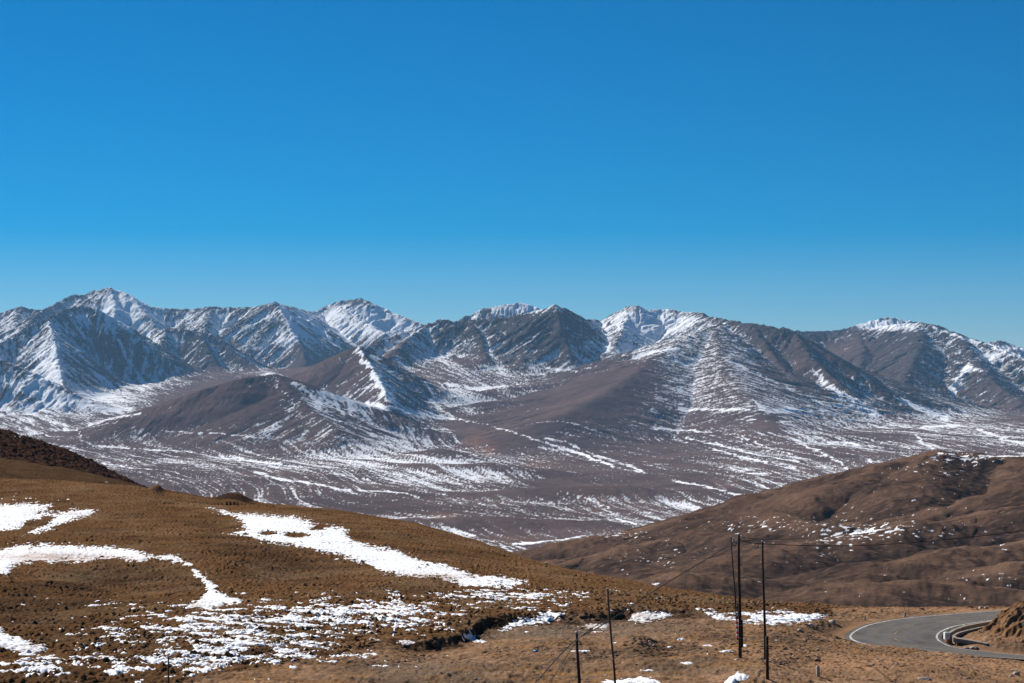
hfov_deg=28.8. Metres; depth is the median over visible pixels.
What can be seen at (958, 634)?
drain wall
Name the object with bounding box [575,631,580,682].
utility pole
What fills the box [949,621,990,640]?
drain wall
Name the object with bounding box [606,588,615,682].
utility pole
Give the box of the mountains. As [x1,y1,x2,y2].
[0,287,1023,552]
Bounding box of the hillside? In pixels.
[0,429,145,486]
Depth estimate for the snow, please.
163.58 m
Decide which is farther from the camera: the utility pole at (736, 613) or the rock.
the utility pole at (736, 613)
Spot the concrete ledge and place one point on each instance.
(962, 640)
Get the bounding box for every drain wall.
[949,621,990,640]
[952,626,983,643]
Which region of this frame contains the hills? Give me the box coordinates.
[512,450,1023,607]
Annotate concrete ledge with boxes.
[953,637,987,644]
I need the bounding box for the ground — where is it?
[0,478,1023,682]
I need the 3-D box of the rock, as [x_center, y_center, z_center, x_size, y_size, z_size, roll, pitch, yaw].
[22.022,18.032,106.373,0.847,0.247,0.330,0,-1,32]
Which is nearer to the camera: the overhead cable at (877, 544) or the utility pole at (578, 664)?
the utility pole at (578, 664)
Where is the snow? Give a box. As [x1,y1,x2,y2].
[0,498,828,682]
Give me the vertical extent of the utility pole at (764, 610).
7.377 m
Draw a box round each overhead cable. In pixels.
[535,540,737,682]
[549,617,607,682]
[741,530,1023,545]
[742,506,1023,539]
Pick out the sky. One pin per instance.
(801, 165)
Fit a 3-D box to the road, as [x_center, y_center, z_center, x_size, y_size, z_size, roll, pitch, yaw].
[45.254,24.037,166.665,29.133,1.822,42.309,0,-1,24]
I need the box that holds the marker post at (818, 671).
[816,666,819,676]
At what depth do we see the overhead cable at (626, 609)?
101.58 m
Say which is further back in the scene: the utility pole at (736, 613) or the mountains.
the mountains
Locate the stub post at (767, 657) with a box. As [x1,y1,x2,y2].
[766,636,768,679]
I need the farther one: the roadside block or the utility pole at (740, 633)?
the roadside block
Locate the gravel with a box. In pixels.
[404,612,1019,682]
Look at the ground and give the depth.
158.72 m
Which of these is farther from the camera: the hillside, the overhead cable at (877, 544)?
the hillside
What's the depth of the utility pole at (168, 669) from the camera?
95.55 m
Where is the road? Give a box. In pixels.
[844,610,1023,659]
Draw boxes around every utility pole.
[168,654,171,682]
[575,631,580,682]
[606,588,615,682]
[730,536,737,639]
[736,533,743,657]
[760,540,765,658]
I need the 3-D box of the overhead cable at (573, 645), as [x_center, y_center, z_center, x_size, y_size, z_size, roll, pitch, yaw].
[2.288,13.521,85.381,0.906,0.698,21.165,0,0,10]
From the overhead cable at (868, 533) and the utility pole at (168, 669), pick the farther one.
the overhead cable at (868, 533)
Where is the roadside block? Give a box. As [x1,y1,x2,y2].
[943,632,949,638]
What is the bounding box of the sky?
[0,0,1023,347]
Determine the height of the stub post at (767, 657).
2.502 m
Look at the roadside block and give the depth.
159.97 m
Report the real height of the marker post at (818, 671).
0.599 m
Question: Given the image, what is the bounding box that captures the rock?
[917,677,931,680]

